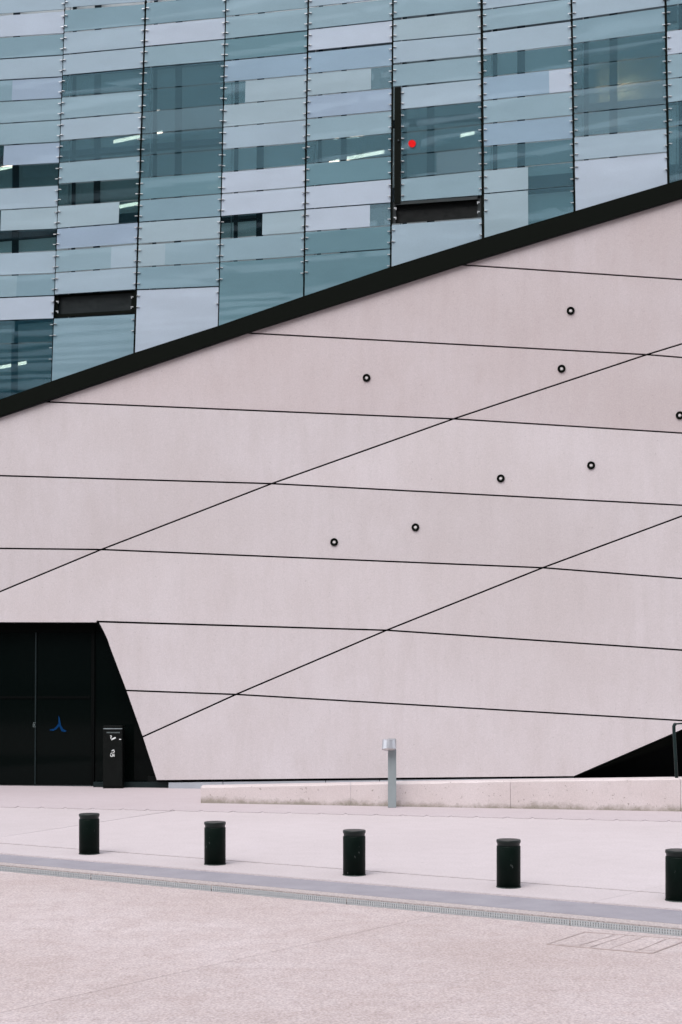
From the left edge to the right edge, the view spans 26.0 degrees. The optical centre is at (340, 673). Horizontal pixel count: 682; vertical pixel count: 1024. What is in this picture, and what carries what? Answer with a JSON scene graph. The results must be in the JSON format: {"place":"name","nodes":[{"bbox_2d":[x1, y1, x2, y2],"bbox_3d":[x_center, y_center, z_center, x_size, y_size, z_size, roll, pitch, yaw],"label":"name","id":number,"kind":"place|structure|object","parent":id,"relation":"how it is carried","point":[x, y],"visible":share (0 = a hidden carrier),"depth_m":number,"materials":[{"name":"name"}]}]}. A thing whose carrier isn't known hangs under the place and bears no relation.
{"place":"outdoors","nodes":[
{"label":"outdoors","id":0,"kind":"place"},
{"bbox_2d":[0,862,681,1023],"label":"plaza","id":1,"kind":"structure","parent":0,"point":[78,951],"depth_m":9.28,"materials":[{"name":"concrete"}]},
{"bbox_2d":[0,866,681,936],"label":"drain channel","id":2,"kind":"object","parent":1,"relation":"on","point":[611,926],"visible":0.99,"depth_m":11.70,"materials":[{"name":"metal"}]},
{"bbox_2d":[546,932,681,953],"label":"access cover","id":3,"kind":"object","parent":1,"relation":"in","point":[629,943],"visible":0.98,"depth_m":9.96,"materials":[{"name":"concrete"}]},
{"bbox_2d":[0,786,681,910],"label":"pavement","id":4,"kind":"structure","parent":0,"point":[611,857],"depth_m":15.97,"materials":[{"name":"concrete"}]},
{"bbox_2d":[79,813,99,854],"bbox_3d":[-2.520,1.600,14.789,0.210,0.404,0.210,0,0,0],"label":"bollard","id":5,"kind":"object","parent":4,"relation":"on","point":[88,833],"visible":1,"depth_m":14.70,"materials":[{"name":"metal"}]},
{"bbox_2d":[103,725,124,787],"bbox_3d":[-3.592,1.307,23.366,0.312,0.987,0.255,0,0,0],"label":"waste bin","id":6,"kind":"object","parent":4,"relation":"on","point":[113,756],"visible":1,"depth_m":23.25,"materials":[{"name":"metal"}]},
{"bbox_2d":[204,821,225,865],"bbox_3d":[-1.192,1.600,13.979,0.210,0.404,0.210,0,0,16],"label":"bollard","id":7,"kind":"object","parent":4,"relation":"on","point":[214,843],"visible":1,"depth_m":13.89,"materials":[{"name":"metal"}]},
{"bbox_2d":[0,180,681,789],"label":"concrete building","id":8,"kind":"structure","parent":4,"relation":"on","point":[192,596],"depth_m":22.82,"materials":[{"name":"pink concrete"}]},
{"bbox_2d":[330,538,337,545],"bbox_3d":[-0.106,-2.045,22.911,0.121,0.121,0.044,0,0,7],"label":"wall light","id":9,"kind":"object","parent":8,"relation":"attached to","point":[333,541],"visible":1,"depth_m":22.89,"materials":[{"name":"black metal"}]},
{"bbox_2d":[0,0,681,398],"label":"glass building","id":10,"kind":"structure","parent":8,"relation":"on","point":[240,188],"depth_m":24.08,"materials":[{"name":"glass"}]},
{"bbox_2d":[0,165,11,169],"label":"ceiling light","id":11,"kind":"object","parent":10,"relation":"attached to","point":[2,167],"visible":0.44,"depth_m":25.13,"materials":[{"name":"grey metal"}]},
{"bbox_2d":[0,360,26,368],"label":"ceiling light","id":12,"kind":"object","parent":10,"relation":"attached to","point":[7,365],"visible":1,"depth_m":25.28,"materials":[{"name":"grey metal"}]},
{"bbox_2d":[0,10,60,37],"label":"window","id":13,"kind":"structure","parent":10,"relation":"in","point":[49,10],"depth_m":24.85,"materials":[{"name":"grey glass"}]},
{"bbox_2d":[0,237,60,275],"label":"window","id":14,"kind":"structure","parent":10,"relation":"in","point":[43,244],"depth_m":25.04,"materials":[{"name":"glass"}]},
{"bbox_2d":[61,2,141,33],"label":"window","id":15,"kind":"structure","parent":10,"relation":"in","point":[137,3],"depth_m":24.67,"materials":[{"name":"grey glass"}]},
{"bbox_2d":[61,243,141,272],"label":"window","id":16,"kind":"structure","parent":10,"relation":"in","point":[132,243],"depth_m":24.89,"materials":[{"name":"grey glass"}]},
{"bbox_2d":[113,134,139,142],"bbox_3d":[-3.600,-9.007,24.852,0.446,0.166,0.050,0,0,-4],"label":"ceiling light","id":17,"kind":"object","parent":10,"relation":"attached to","point":[124,138],"visible":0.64,"depth_m":24.83,"materials":[{"name":"grey metal"}]},
{"bbox_2d":[119,200,137,207],"bbox_3d":[-3.568,-7.916,24.902,0.351,0.146,0.050,0,0,-8],"label":"ceiling light","id":18,"kind":"object","parent":10,"relation":"attached to","point":[127,204],"visible":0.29,"depth_m":24.88,"materials":[{"name":"grey metal"}]},
{"bbox_2d":[142,0,220,25],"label":"window","id":19,"kind":"structure","parent":10,"relation":"in","point":[158,0],"depth_m":24.53,"materials":[{"name":"grey glass"}]},
{"bbox_2d":[142,223,222,266],"bbox_3d":[-2.651,-7.159,24.697,1.411,0.763,0.045,0,0,9],"label":"window","id":20,"kind":"structure","parent":10,"relation":"in","point":[222,223],"depth_m":24.67,"materials":[{"name":"grey glass"}]},
{"bbox_2d":[223,142,304,193],"bbox_3d":[-1.261,-8.307,24.405,1.426,1.038,0.059,0,0,10],"label":"window","id":21,"kind":"structure","parent":10,"relation":"in","point":[285,155],"depth_m":24.38,"materials":[{"name":"teal glass"}]},
{"bbox_2d":[224,75,305,127],"bbox_3d":[-1.258,-9.517,24.344,1.425,1.250,0.070,0,0,10],"label":"window","id":22,"kind":"structure","parent":10,"relation":"in","point":[228,91],"depth_m":24.41,"materials":[{"name":"glass"}]},
{"bbox_2d":[223,221,306,261],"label":"window","id":23,"kind":"structure","parent":10,"relation":"in","point":[248,228],"depth_m":24.51,"materials":[{"name":"teal glass"}]},
{"bbox_2d":[224,8,306,17],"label":"window","id":24,"kind":"structure","parent":10,"relation":"in","point":[303,8],"depth_m":24.25,"materials":[{"name":"grey glass"}]},
{"bbox_2d":[309,0,376,7],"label":"window","id":25,"kind":"structure","parent":10,"relation":"in","point":[369,0],"depth_m":24.01,"materials":[{"name":"grey glass"}]},
{"bbox_2d":[307,206,389,254],"bbox_3d":[0.131,-7.266,24.191,1.435,0.785,0.044,0,0,12],"label":"window","id":26,"kind":"structure","parent":10,"relation":"in","point":[378,216],"depth_m":24.08,"materials":[{"name":"teal glass"}]},
{"bbox_2d":[308,66,390,118],"bbox_3d":[0.130,-9.554,24.077,1.433,1.279,0.070,0,0,12],"label":"window","id":27,"kind":"structure","parent":10,"relation":"in","point":[380,77],"depth_m":23.97,"materials":[{"name":"glass"}]},
{"bbox_2d":[347,149,383,158],"bbox_3d":[0.399,-8.501,24.178,0.615,0.165,0.050,0,0,3],"label":"ceiling light","id":28,"kind":"object","parent":10,"relation":"attached to","point":[366,154],"visible":1,"depth_m":24.16,"materials":[{"name":"grey metal"}]},
{"bbox_2d":[392,217,480,224],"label":"window","id":29,"kind":"structure","parent":10,"relation":"in","point":[480,217],"depth_m":23.86,"materials":[{"name":"grey glass"}]},
{"bbox_2d":[460,130,473,136],"bbox_3d":[2.036,-8.709,23.811,0.220,0.122,0.050,0,0,-12],"label":"ceiling light","id":30,"kind":"object","parent":10,"relation":"attached to","point":[466,133],"visible":1,"depth_m":23.79,"materials":[{"name":"grey metal"}]},
{"bbox_2d":[484,45,570,100],"bbox_3d":[2.956,-9.572,23.441,1.447,1.210,0.068,0,0,14],"label":"window","id":31,"kind":"structure","parent":10,"relation":"in","point":[551,58],"depth_m":23.41,"materials":[{"name":"teal glass"}]},
{"bbox_2d":[484,115,572,175],"bbox_3d":[2.963,-8.404,23.498,1.449,0.979,0.057,0,0,14],"label":"window","id":32,"kind":"structure","parent":10,"relation":"in","point":[555,152],"depth_m":23.46,"materials":[{"name":"teal glass"}]},
{"bbox_2d":[528,191,572,224],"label":"window","id":33,"kind":"structure","parent":10,"relation":"in","point":[543,206],"depth_m":23.46,"materials":[{"name":"teal glass"}]},
{"bbox_2d":[575,106,665,160],"bbox_3d":[4.365,-8.397,23.136,1.457,0.972,0.056,0,0,15],"label":"window","id":34,"kind":"structure","parent":10,"relation":"in","point":[642,119],"depth_m":23.09,"materials":[{"name":"teal glass"}]},
{"bbox_2d":[667,23,678,78],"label":"window","id":35,"kind":"structure","parent":10,"relation":"in","point":[672,27],"depth_m":22.85,"materials":[{"name":"teal glass"}]},
{"bbox_2d":[669,105,678,164],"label":"window","id":36,"kind":"structure","parent":10,"relation":"in","point":[672,112],"depth_m":22.92,"materials":[{"name":"teal glass"}]},
{"bbox_2d":[363,374,369,381],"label":"wall light","id":37,"kind":"object","parent":8,"relation":"attached to","point":[366,377],"visible":1,"depth_m":22.78,"materials":[{"name":"black metal"}]},
{"bbox_2d":[411,523,418,530],"bbox_3d":[1.147,-2.259,22.760,0.121,0.121,0.044,0,0,7],"label":"wall light","id":38,"kind":"object","parent":8,"relation":"attached to","point":[415,527],"visible":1,"depth_m":22.74,"materials":[{"name":"black metal"}]},
{"bbox_2d":[497,474,504,481],"bbox_3d":[2.443,-2.991,22.605,0.121,0.121,0.044,0,0,7],"label":"wall light","id":39,"kind":"object","parent":8,"relation":"attached to","point":[500,477],"visible":1,"depth_m":22.59,"materials":[{"name":"black metal"}]},
{"bbox_2d":[558,365,565,372],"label":"wall light","id":40,"kind":"object","parent":8,"relation":"attached to","point":[561,368],"visible":1,"depth_m":22.47,"materials":[{"name":"black metal"}]},
{"bbox_2d":[567,307,574,314],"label":"wall light","id":41,"kind":"object","parent":8,"relation":"attached to","point":[570,310],"visible":1,"depth_m":22.42,"materials":[{"name":"black metal"}]},
{"bbox_2d":[587,461,594,468],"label":"wall light","id":42,"kind":"object","parent":8,"relation":"attached to","point":[590,464],"visible":1,"depth_m":22.43,"materials":[{"name":"black metal"}]},
{"bbox_2d":[676,411,681,418],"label":"wall light","id":43,"kind":"object","parent":8,"relation":"attached to","point":[678,414],"visible":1,"depth_m":22.27,"materials":[{"name":"black metal"}]},
{"bbox_2d":[343,829,365,876],"bbox_3d":[0.119,1.600,13.235,0.210,0.404,0.210,0,0,-36],"label":"bollard","id":44,"kind":"object","parent":4,"relation":"on","point":[354,852],"visible":1,"depth_m":13.15,"materials":[{"name":"metal"}]},
{"bbox_2d":[382,739,395,807],"bbox_3d":[0.643,1.336,19.806,0.200,0.929,0.254,0,0,0],"label":"path light","id":45,"kind":"object","parent":4,"relation":"on","point":[389,745],"visible":1,"depth_m":19.87,"materials":[{"name":"metal"}]},
{"bbox_2d":[201,777,681,811],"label":"concrete ledge","id":46,"kind":"object","parent":4,"relation":"on","point":[644,793],"visible":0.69,"depth_m":19.86,"materials":[{"name":"beige concrete"}]},
{"bbox_2d":[672,723,681,777],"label":"handrail","id":47,"kind":"object","parent":46,"relation":"on","point":[675,749],"visible":1,"depth_m":19.46,"materials":[{"name":"metal"}]},
{"bbox_2d":[496,838,520,888],"bbox_3d":[1.415,1.600,12.481,0.210,0.404,0.210,0,0,-43],"label":"bollard","id":48,"kind":"object","parent":4,"relation":"on","point":[508,863],"visible":1,"depth_m":12.39,"materials":[{"name":"metal"}]},
{"bbox_2d":[665,848,681,901],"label":"bollard","id":49,"kind":"object","parent":4,"relation":"on","point":[673,874],"visible":1,"depth_m":11.66,"materials":[{"name":"metal"}]},
{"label":"ground","id":50,"kind":"structure","parent":0,"visible":0},
{"bbox_2d":[0,854,681,923],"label":"kerb strip","id":51,"kind":"object","parent":50,"relation":"on","point":[614,911],"visible":0.5,"depth_m":12.31,"materials":[{"name":"grey concrete"}]}
]}

